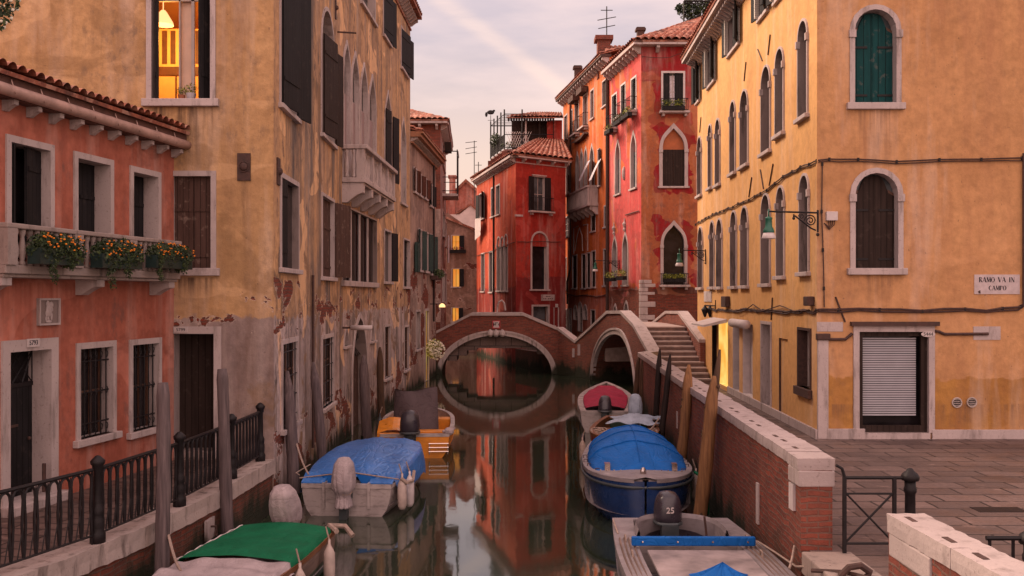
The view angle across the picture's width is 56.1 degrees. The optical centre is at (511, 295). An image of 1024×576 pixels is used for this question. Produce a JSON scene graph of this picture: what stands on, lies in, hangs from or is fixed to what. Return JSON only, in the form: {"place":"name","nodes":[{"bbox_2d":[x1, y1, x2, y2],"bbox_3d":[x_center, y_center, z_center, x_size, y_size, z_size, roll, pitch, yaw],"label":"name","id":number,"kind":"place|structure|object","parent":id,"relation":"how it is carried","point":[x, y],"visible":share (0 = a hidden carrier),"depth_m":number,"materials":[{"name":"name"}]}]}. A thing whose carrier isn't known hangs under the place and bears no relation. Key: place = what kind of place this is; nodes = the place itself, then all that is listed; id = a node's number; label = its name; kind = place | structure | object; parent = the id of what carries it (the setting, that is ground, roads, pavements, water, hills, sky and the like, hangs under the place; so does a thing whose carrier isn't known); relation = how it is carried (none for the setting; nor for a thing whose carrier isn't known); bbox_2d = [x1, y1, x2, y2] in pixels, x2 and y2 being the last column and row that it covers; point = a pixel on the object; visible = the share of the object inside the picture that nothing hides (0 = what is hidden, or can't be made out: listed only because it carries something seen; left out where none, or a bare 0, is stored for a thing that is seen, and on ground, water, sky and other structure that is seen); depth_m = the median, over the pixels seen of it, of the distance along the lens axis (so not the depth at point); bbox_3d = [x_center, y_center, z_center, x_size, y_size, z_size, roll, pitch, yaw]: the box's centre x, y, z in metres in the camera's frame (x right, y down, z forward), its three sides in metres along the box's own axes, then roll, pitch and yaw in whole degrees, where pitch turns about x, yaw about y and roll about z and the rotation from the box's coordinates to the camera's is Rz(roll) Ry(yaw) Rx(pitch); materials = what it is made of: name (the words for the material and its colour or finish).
{"place":"outdoors","nodes":[
{"label":"outdoors","id":0,"kind":"place"},
{"bbox_2d":[0,460,241,564],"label":"quay pavement","id":1,"kind":"structure","parent":0,"point":[4,537],"depth_m":13.54,"materials":[{"name":"stone"}]},
{"bbox_2d":[0,58,191,517],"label":"pink house","id":2,"kind":"structure","parent":1,"relation":"on","point":[86,359],"depth_m":15.15,"materials":[{"name":"paint"}]},
{"bbox_2d":[5,134,54,259],"bbox_3d":[-7.216,-1.410,14.122,0.485,1.768,1.061,0,0,0],"label":"window","id":3,"kind":"structure","parent":2,"relation":"in","point":[29,164],"depth_m":14.31,"materials":[{"name":"stone"}]},
{"bbox_2d":[25,230,86,284],"bbox_3d":[-6.495,-0.531,13.726,0.403,0.774,1.114,0,0,9],"label":"flower box","id":4,"kind":"object","parent":2,"relation":"attached to","point":[46,248],"visible":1,"depth_m":13.52,"materials":[{"name":"green plant"}]},
{"bbox_2d":[73,151,113,248],"bbox_3d":[-6.975,-1.466,15.696,0.350,1.638,1.088,0,0,9],"label":"window","id":5,"kind":"structure","parent":2,"relation":"in","point":[93,176],"depth_m":16.07,"materials":[{"name":"stone"}]},
{"bbox_2d":[73,340,122,447],"bbox_3d":[-6.876,1.581,15.743,0.510,1.653,1.254,0,0,0],"label":"window","id":6,"kind":"structure","parent":2,"relation":"in","point":[96,362],"depth_m":15.99,"materials":[{"name":"stone"}]},
{"bbox_2d":[89,237,144,288],"bbox_3d":[-6.251,-0.508,15.240,0.401,0.859,1.226,0,0,9],"label":"flower box","id":7,"kind":"object","parent":2,"relation":"attached to","point":[111,257],"visible":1,"depth_m":15.00,"materials":[{"name":"green plant"}]},
{"bbox_2d":[126,337,161,439],"bbox_3d":[-6.632,1.632,17.209,0.503,1.728,1.215,0,0,0],"label":"window","id":8,"kind":"structure","parent":2,"relation":"in","point":[145,355],"depth_m":17.37,"materials":[{"name":"stone"}]},
{"bbox_2d":[129,165,161,250],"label":"window","id":9,"kind":"structure","parent":2,"relation":"in","point":[145,185],"depth_m":17.61,"materials":[{"name":"stone"}]},
{"bbox_2d":[144,241,194,280],"bbox_3d":[-5.981,-0.596,16.820,0.392,0.716,1.328,0,0,9],"label":"flower box","id":10,"kind":"object","parent":2,"relation":"attached to","point":[178,259],"visible":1,"depth_m":16.58,"materials":[{"name":"green plant"}]},
{"bbox_2d":[258,352,715,575],"bbox_3d":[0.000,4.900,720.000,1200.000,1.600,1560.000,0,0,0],"label":"water","id":11,"kind":"structure","parent":0,"point":[499,488],"depth_m":19.31,"materials":[{"name":"liquid"}]},
{"bbox_2d":[0,459,275,575],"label":"quay wall","id":12,"kind":"structure","parent":11,"relation":"on","point":[127,549],"depth_m":13.24,"materials":[{"name":"brick"}]},
{"bbox_2d":[0,402,264,567],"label":"iron railing","id":13,"kind":"object","parent":12,"relation":"on","point":[183,486],"visible":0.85,"depth_m":12.62,"materials":[{"name":"black metal"}]},
{"bbox_3d":[-5.520,-0.575,9.200,1.240,7.350,0.080,0,0,0],"label":"plant bracket","id":14,"kind":"object","parent":12,"relation":"on","visible":0},
{"bbox_2d":[0,0,20,30],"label":"hanging flowers","id":15,"kind":"object","parent":14,"relation":"hanging from","point":[4,21],"visible":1,"depth_m":9.23,"materials":[{"name":"green plant"}]},
{"bbox_2d":[154,382,170,572],"bbox_3d":[-4.694,3.035,12.897,0.227,3.733,0.226,0,0,0],"label":"mooring pole","id":16,"kind":"object","parent":11,"relation":"in","point":[163,494],"visible":0.95,"depth_m":12.83,"materials":[{"name":"grey wood"}]},
{"bbox_2d":[0,0,421,486],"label":"ochre palazzo","id":17,"kind":"structure","parent":11,"relation":"in","point":[291,173],"depth_m":18.70,"materials":[{"name":"paint"}]},
{"bbox_2d":[141,0,218,106],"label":"window","id":18,"kind":"structure","parent":17,"relation":"in","point":[181,34],"depth_m":18.39,"materials":[{"name":"stone"}]},
{"bbox_2d":[173,171,219,275],"bbox_3d":[-6.067,-1.372,18.220,1.062,1.988,0.240,0,0,0],"label":"window","id":19,"kind":"structure","parent":17,"relation":"in","point":[194,191],"depth_m":18.29,"materials":[{"name":"wood"}]},
{"bbox_2d":[279,173,302,274],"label":"window","id":20,"kind":"structure","parent":17,"relation":"in","point":[289,188],"depth_m":20.17,"materials":[{"name":"stone"}]},
{"bbox_2d":[280,336,302,435],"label":"window","id":21,"kind":"structure","parent":17,"relation":"in","point":[289,346],"depth_m":20.17,"materials":[{"name":"stone"}]},
{"bbox_2d":[278,0,310,123],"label":"window","id":22,"kind":"structure","parent":17,"relation":"in","point":[294,15],"depth_m":19.49,"materials":[{"name":"wood"}]},
{"bbox_2d":[321,333,337,413],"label":"window","id":23,"kind":"structure","parent":17,"relation":"in","point":[328,340],"depth_m":24.92,"materials":[{"name":"stone"}]},
{"bbox_2d":[320,6,342,149],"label":"window","id":24,"kind":"structure","parent":17,"relation":"in","point":[331,132],"depth_m":24.21,"materials":[{"name":"wood"}]},
{"bbox_2d":[321,192,350,281],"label":"window","id":25,"kind":"structure","parent":17,"relation":"in","point":[335,217],"depth_m":25.53,"materials":[{"name":"wood"}]},
{"bbox_2d":[342,40,350,182],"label":"window","id":26,"kind":"structure","parent":17,"relation":"in","point":[346,54],"depth_m":27.97,"materials":[{"name":"stone"}]},
{"bbox_2d":[351,51,359,176],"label":"window","id":27,"kind":"structure","parent":17,"relation":"in","point":[355,80],"depth_m":29.24,"materials":[{"name":"stone"}]},
{"bbox_2d":[341,204,379,287],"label":"window","id":28,"kind":"structure","parent":17,"relation":"in","point":[363,227],"depth_m":30.48,"materials":[{"name":"stone"}]},
{"bbox_2d":[360,62,368,145],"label":"window","id":29,"kind":"structure","parent":17,"relation":"in","point":[364,100],"depth_m":30.70,"materials":[{"name":"stone"}]},
{"bbox_2d":[368,74,376,152],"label":"window","id":30,"kind":"structure","parent":17,"relation":"in","point":[372,94],"depth_m":32.25,"materials":[{"name":"stone"}]},
{"bbox_2d":[384,324,392,381],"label":"window","id":31,"kind":"structure","parent":17,"relation":"in","point":[387,328],"depth_m":35.38,"materials":[{"name":"stone"}]},
{"bbox_2d":[382,0,396,48],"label":"window","id":32,"kind":"structure","parent":17,"relation":"in","point":[389,33],"depth_m":34.87,"materials":[{"name":"wood"}]},
{"bbox_2d":[384,228,397,284],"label":"window","id":33,"kind":"structure","parent":17,"relation":"in","point":[390,239],"depth_m":35.68,"materials":[{"name":"stone"}]},
{"bbox_2d":[384,90,398,183],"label":"window","id":34,"kind":"structure","parent":17,"relation":"in","point":[388,113],"depth_m":35.31,"materials":[{"name":"wood"}]},
{"bbox_2d":[400,117,407,207],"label":"window","id":35,"kind":"structure","parent":17,"relation":"in","point":[403,132],"depth_m":39.56,"materials":[{"name":"stone"}]},
{"bbox_2d":[400,25,413,79],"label":"window","id":36,"kind":"structure","parent":17,"relation":"in","point":[407,46],"depth_m":39.25,"materials":[{"name":"wood"}]},
{"bbox_2d":[403,237,411,288],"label":"window","id":37,"kind":"structure","parent":17,"relation":"in","point":[406,242],"depth_m":40.65,"materials":[{"name":"stone"}]},
{"bbox_2d":[216,369,233,534],"bbox_3d":[-4.530,3.037,15.295,0.366,3.740,0.234,0,0,0],"label":"mooring pole","id":38,"kind":"object","parent":11,"relation":"in","point":[225,489],"visible":0.68,"depth_m":15.23,"materials":[{"name":"grey wood"}]},
{"bbox_2d":[152,484,354,575],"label":"green covered boat","id":39,"kind":"object","parent":11,"relation":"on","point":[285,542],"visible":1,"depth_m":13.14,"materials":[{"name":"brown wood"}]},
{"bbox_2d":[284,371,300,499],"bbox_3d":[-4.358,3.201,19.091,0.368,3.408,0.269,0,0,-23],"label":"mooring pole","id":40,"kind":"object","parent":11,"relation":"in","point":[293,479],"visible":0.57,"depth_m":19.00,"materials":[{"name":"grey wood"}]},
{"bbox_2d":[311,362,325,460],"bbox_3d":[-4.261,3.192,21.400,0.452,3.430,0.250,0,0,0],"label":"mooring pole","id":41,"kind":"object","parent":11,"relation":"in","point":[320,435],"visible":0.53,"depth_m":21.33,"materials":[{"name":"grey wood"}]},
{"bbox_2d":[296,437,425,519],"bbox_3d":[-2.905,3.755,19.849,2.302,1.590,5.008,0,0,4],"label":"tarped motorboat","id":42,"kind":"object","parent":11,"relation":"on","point":[375,477],"visible":1,"depth_m":18.00,"materials":[{"name":"blue fabric"}]},
{"bbox_2d":[359,355,372,439],"bbox_3d":[-4.159,3.302,27.396,0.418,3.205,0.344,0,0,0],"label":"mooring pole","id":43,"kind":"object","parent":11,"relation":"in","point":[365,409],"visible":0.73,"depth_m":27.27,"materials":[{"name":"grey wood"}]},
{"bbox_2d":[377,347,384,417],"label":"mooring pole","id":44,"kind":"object","parent":11,"relation":"in","point":[380,386],"visible":0.59,"depth_m":31.30,"materials":[{"name":"brown wood"}]},
{"bbox_2d":[377,387,455,457],"bbox_3d":[-2.653,3.520,26.567,2.175,2.060,5.670,0,0,-4],"label":"orange motorboat","id":45,"kind":"object","parent":11,"relation":"on","point":[423,419],"visible":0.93,"depth_m":25.28,"materials":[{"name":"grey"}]},
{"bbox_2d":[410,125,446,390],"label":"grey house","id":46,"kind":"structure","parent":11,"relation":"on","point":[427,158],"depth_m":44.41,"materials":[{"name":"paint"}]},
{"bbox_2d":[410,109,458,330],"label":"brick corner house","id":47,"kind":"structure","parent":11,"relation":"on","point":[437,128],"depth_m":53.62,"materials":[{"name":"brick"}]},
{"bbox_2d":[446,213,476,351],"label":"beige gable house","id":48,"kind":"structure","parent":11,"relation":"on","point":[461,269],"depth_m":70.00,"materials":[{"name":"paint"}]},
{"bbox_2d":[446,175,476,213],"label":"pink gable house","id":49,"kind":"structure","parent":11,"relation":"on","point":[466,191],"depth_m":86.00,"materials":[{"name":"paint"}]},
{"bbox_2d":[450,203,475,227],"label":"white gable","id":50,"kind":"structure","parent":11,"relation":"on","point":[466,214],"depth_m":79.00,"materials":[{"name":"paint"}]},
{"bbox_2d":[436,300,557,373],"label":"brick bridge","id":51,"kind":"structure","parent":11,"relation":"in","point":[463,336],"depth_m":50.00,"materials":[{"name":"brick"}]},
{"bbox_2d":[470,109,573,365],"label":"red house","id":52,"kind":"structure","parent":11,"relation":"on","point":[521,190],"depth_m":57.98,"materials":[{"name":"paint"}]},
{"bbox_2d":[530,231,549,290],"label":"window","id":53,"kind":"structure","parent":52,"relation":"in","point":[539,250],"depth_m":57.33,"materials":[{"name":"stone"}]},
{"bbox_2d":[528,174,554,215],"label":"window","id":54,"kind":"structure","parent":52,"relation":"in","point":[540,198],"depth_m":57.19,"materials":[{"name":"wood"}]},
{"bbox_2d":[578,381,630,432],"bbox_3d":[3.147,3.765,32.276,1.830,1.570,7.889,0,0,6],"label":"pink covered boat","id":55,"kind":"object","parent":11,"relation":"on","point":[597,402],"visible":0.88,"depth_m":30.30,"materials":[{"name":"fabric"}]},
{"bbox_2d":[579,394,660,459],"bbox_3d":[2.867,3.645,24.896,1.990,1.810,4.725,0,0,9],"label":"wooden boat","id":56,"kind":"object","parent":11,"relation":"on","point":[634,416],"visible":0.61,"depth_m":25.37,"materials":[{"name":"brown wood"}]},
{"bbox_2d":[557,310,710,386],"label":"stepped bridge","id":57,"kind":"structure","parent":11,"relation":"in","point":[605,345],"depth_m":41.59,"materials":[{"name":"brick"}]},
{"bbox_2d":[580,424,708,520],"bbox_3d":[2.525,3.484,19.430,2.310,1.551,4.979,0,0,2],"label":"navy motorboat","id":58,"kind":"object","parent":11,"relation":"on","point":[630,471],"visible":0.96,"depth_m":17.89,"materials":[{"name":"blue fabric"}]},
{"bbox_2d":[653,349,661,424],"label":"mooring pole","id":59,"kind":"object","parent":11,"relation":"in","point":[656,404],"visible":0.41,"depth_m":26.65,"materials":[{"name":"brown wood"}]},
{"bbox_2d":[659,354,670,436],"bbox_3d":[3.790,3.191,24.299,0.490,3.425,0.182,0,0,0],"label":"mooring pole","id":60,"kind":"object","parent":11,"relation":"in","point":[664,410],"visible":0.52,"depth_m":24.23,"materials":[{"name":"brown wood"}]},
{"bbox_2d":[677,364,692,458],"bbox_3d":[3.672,3.203,20.899,0.514,3.410,0.260,0,0,0],"label":"mooring pole","id":61,"kind":"object","parent":11,"relation":"in","point":[685,416],"visible":0.61,"depth_m":20.80,"materials":[{"name":"brown wood"}]},
{"bbox_2d":[693,376,719,515],"bbox_3d":[3.378,3.165,17.027,0.622,3.497,0.279,0,0,18],"label":"mooring pole","id":62,"kind":"object","parent":11,"relation":"in","point":[705,468],"visible":0.73,"depth_m":16.92,"materials":[{"name":"brown wood"}]},
{"bbox_2d":[612,490,830,575],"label":"grey motorboat","id":63,"kind":"object","parent":11,"relation":"on","point":[668,537],"visible":1,"depth_m":12.87,"materials":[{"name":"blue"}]},
{"bbox_2d":[410,0,702,192],"label":"sky","id":64,"kind":"structure","parent":0,"point":[472,58],"materials":[{"name":"white"}]},
{"bbox_2d":[515,348,632,380],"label":"wall","id":65,"kind":"structure","parent":0,"point":[529,359],"depth_m":52.98,"materials":[{"name":"brick"}]},
{"bbox_2d":[555,35,624,336],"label":"orange house","id":66,"kind":"structure","parent":65,"relation":"on","point":[582,97],"depth_m":59.12,"materials":[{"name":"paint"}]},
{"bbox_2d":[576,86,588,132],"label":"window","id":67,"kind":"structure","parent":66,"relation":"in","point":[582,91],"depth_m":59.87,"materials":[{"name":"stone"}]},
{"bbox_2d":[601,16,701,321],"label":"crimson house","id":68,"kind":"structure","parent":65,"relation":"on","point":[653,214],"depth_m":48.00,"materials":[{"name":"red paint"}]},
{"bbox_2d":[628,130,636,190],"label":"window","id":69,"kind":"structure","parent":68,"relation":"in","point":[633,144],"depth_m":49.73,"materials":[{"name":"stone"}]},
{"bbox_2d":[658,123,689,187],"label":"window","id":70,"kind":"structure","parent":68,"relation":"in","point":[673,147],"depth_m":48.13,"materials":[{"name":"stone"}]},
{"bbox_2d":[659,71,689,116],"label":"window","id":71,"kind":"structure","parent":68,"relation":"in","point":[672,82],"depth_m":48.05,"materials":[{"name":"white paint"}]},
{"bbox_2d":[659,221,689,289],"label":"window","id":72,"kind":"structure","parent":68,"relation":"in","point":[673,239],"depth_m":48.24,"materials":[{"name":"stone"}]},
{"bbox_2d":[674,2,709,20],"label":"roof tree","id":73,"kind":"object","parent":68,"relation":"on","point":[696,8],"visible":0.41,"depth_m":57.91,"materials":[{"name":"green plant"}]},
{"bbox_2d":[707,384,1023,575],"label":"pavement","id":74,"kind":"structure","parent":0,"point":[959,478],"depth_m":15.76,"materials":[{"name":"stone"}]},
{"bbox_2d":[638,351,834,575],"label":"canal wall","id":75,"kind":"structure","parent":74,"relation":"on","point":[772,484],"depth_m":14.13,"materials":[{"name":"brick"}]},
{"bbox_2d":[802,552,881,575],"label":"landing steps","id":76,"kind":"structure","parent":74,"relation":"on","point":[840,563],"depth_m":11.09,"materials":[{"name":"stone"}]},
{"bbox_2d":[680,0,1023,438],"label":"yellow house","id":77,"kind":"structure","parent":74,"relation":"on","point":[779,88],"depth_m":20.80,"materials":[{"name":"paint"}]},
{"bbox_2d":[691,60,699,105],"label":"window","id":78,"kind":"structure","parent":77,"relation":"in","point":[695,73],"depth_m":36.47,"materials":[{"name":"wood"}]},
{"bbox_2d":[695,226,703,289],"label":"window","id":79,"kind":"structure","parent":77,"relation":"in","point":[699,244],"depth_m":36.76,"materials":[{"name":"wood"}]},
{"bbox_2d":[705,123,711,191],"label":"window","id":80,"kind":"structure","parent":77,"relation":"in","point":[709,134],"depth_m":34.47,"materials":[{"name":"stone"}]},
{"bbox_2d":[702,36,715,90],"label":"window","id":81,"kind":"structure","parent":77,"relation":"in","point":[708,59],"depth_m":33.59,"materials":[{"name":"stone"}]},
{"bbox_2d":[707,220,714,289],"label":"window","id":82,"kind":"structure","parent":77,"relation":"in","point":[711,228],"depth_m":34.13,"materials":[{"name":"stone"}]},
{"bbox_2d":[712,118,720,188],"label":"window","id":83,"kind":"structure","parent":77,"relation":"in","point":[717,132],"depth_m":33.05,"materials":[{"name":"stone"}]},
{"bbox_2d":[713,218,722,289],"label":"window","id":84,"kind":"structure","parent":77,"relation":"in","point":[718,237],"depth_m":32.81,"materials":[{"name":"wood"}]},
{"bbox_2d":[726,100,735,177],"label":"window","id":85,"kind":"structure","parent":77,"relation":"in","point":[732,110],"depth_m":30.43,"materials":[{"name":"wood"}]},
{"bbox_2d":[722,0,739,58],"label":"window","id":86,"kind":"structure","parent":77,"relation":"in","point":[730,31],"depth_m":30.59,"materials":[{"name":"stone"}]},
{"bbox_2d":[727,210,736,288],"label":"window","id":87,"kind":"structure","parent":77,"relation":"in","point":[732,229],"depth_m":30.33,"materials":[{"name":"stone"}]},
{"bbox_2d":[733,327,738,390],"bbox_3d":[7.013,1.883,29.588,0.220,2.110,0.987,0,0,2],"label":"door","id":88,"kind":"structure","parent":77,"relation":"in","point":[735,330],"depth_m":30.08,"materials":[{"name":"brown paint"}]},
{"bbox_2d":[736,89,748,170],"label":"window","id":89,"kind":"structure","parent":77,"relation":"in","point":[743,114],"depth_m":28.84,"materials":[{"name":"stone"}]},
{"bbox_2d":[737,205,748,288],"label":"window","id":90,"kind":"structure","parent":77,"relation":"in","point":[743,227],"depth_m":28.75,"materials":[{"name":"stone"}]},
{"bbox_2d":[743,324,752,397],"bbox_3d":[6.957,1.859,27.900,0.265,2.082,1.366,0,0,0],"label":"door","id":91,"kind":"structure","parent":77,"relation":"in","point":[747,333],"depth_m":28.57,"materials":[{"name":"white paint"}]},
{"bbox_2d":[751,0,768,23],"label":"window","id":92,"kind":"structure","parent":77,"relation":"in","point":[759,9],"depth_m":26.21,"materials":[{"name":"stone"}]},
{"bbox_2d":[757,64,771,158],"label":"window","id":93,"kind":"structure","parent":77,"relation":"in","point":[765,84],"depth_m":26.04,"materials":[{"name":"wood"}]},
{"bbox_2d":[757,193,771,286],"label":"window","id":94,"kind":"structure","parent":77,"relation":"in","point":[765,244],"depth_m":26.04,"materials":[{"name":"stone"}]},
{"bbox_2d":[771,46,784,140],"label":"window","id":95,"kind":"structure","parent":77,"relation":"in","point":[779,64],"depth_m":24.45,"materials":[{"name":"wood"}]},
{"bbox_2d":[772,185,785,279],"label":"window","id":96,"kind":"structure","parent":77,"relation":"in","point":[779,205],"depth_m":24.32,"materials":[{"name":"stone"}]},
{"bbox_2d":[779,338,787,414],"bbox_3d":[6.738,2.017,23.737,0.090,1.914,0.891,0,0,0],"label":"blocked door","id":97,"kind":"structure","parent":77,"relation":"in","point":[783,343],"depth_m":23.94,"materials":[{"name":"paint"}]},
{"bbox_2d":[761,209,819,238],"bbox_3d":[6.013,-1.549,20.720,1.255,0.640,0.302,0,0,0],"label":"street lamp","id":98,"kind":"object","parent":77,"relation":"attached to","point":[768,231],"visible":1,"depth_m":20.70,"materials":[{"name":"green metal"}]},
{"bbox_2d":[793,18,809,124],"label":"window","id":99,"kind":"structure","parent":77,"relation":"in","point":[802,44],"depth_m":22.26,"materials":[{"name":"stone"}]},
{"bbox_2d":[793,327,811,398],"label":"window","id":100,"kind":"structure","parent":77,"relation":"in","point":[803,388],"depth_m":22.29,"materials":[{"name":"wood"}]},
{"bbox_2d":[795,173,810,276],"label":"window","id":101,"kind":"structure","parent":77,"relation":"in","point":[803,195],"depth_m":22.12,"materials":[{"name":"stone"}]},
{"bbox_2d":[695,156,1022,225],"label":"cable","id":102,"kind":"object","parent":77,"relation":"attached to","point":[873,161],"visible":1,"depth_m":20.76,"materials":[{"name":"rubber"}]},
{"bbox_2d":[710,304,1022,314],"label":"cable","id":103,"kind":"object","parent":77,"relation":"attached to","point":[904,310],"visible":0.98,"depth_m":20.75,"materials":[{"name":"metal"}]},
{"bbox_2d":[846,4,905,109],"bbox_3d":[7.873,-5.170,20.875,1.256,2.279,0.350,0,0,0],"label":"window","id":104,"kind":"structure","parent":77,"relation":"in","point":[875,32],"depth_m":20.99,"materials":[{"name":"wood"}]},
{"bbox_2d":[847,168,907,274],"bbox_3d":[7.897,-1.613,20.875,1.291,2.321,0.350,0,0,0],"label":"window","id":105,"kind":"structure","parent":77,"relation":"in","point":[876,196],"depth_m":20.99,"materials":[{"name":"stone"}]},
{"bbox_2d":[853,326,934,438],"bbox_3d":[8.271,1.876,20.970,1.761,2.448,0.460,0,0,0],"label":"shop window","id":106,"kind":"structure","parent":77,"relation":"in","point":[894,366],"depth_m":20.97,"materials":[{"name":"metal"}]},
{"bbox_2d":[974,275,1019,293],"bbox_3d":[10.504,-0.246,20.790,0.985,0.423,0.020,0,0,0],"label":"street sign","id":107,"kind":"object","parent":77,"relation":"attached to","point":[996,284],"visible":1,"depth_m":20.79,"materials":[{"name":"stone"}]},
{"bbox_2d":[835,464,901,552],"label":"iron gate","id":108,"kind":"structure","parent":74,"relation":"on","point":[845,540],"depth_m":11.54,"materials":[{"name":"black metal"}]},
{"bbox_2d":[901,468,919,513],"bbox_3d":[4.790,2.585,11.550,0.220,1.030,0.220,0,0,0],"label":"iron post","id":109,"kind":"object","parent":74,"relation":"on","point":[910,477],"visible":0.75,"depth_m":11.50,"materials":[{"name":"black metal"}]},
{"bbox_2d":[887,513,1023,575],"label":"wall","id":110,"kind":"structure","parent":74,"relation":"on","point":[922,544],"depth_m":7.95,"materials":[{"name":"stone"}]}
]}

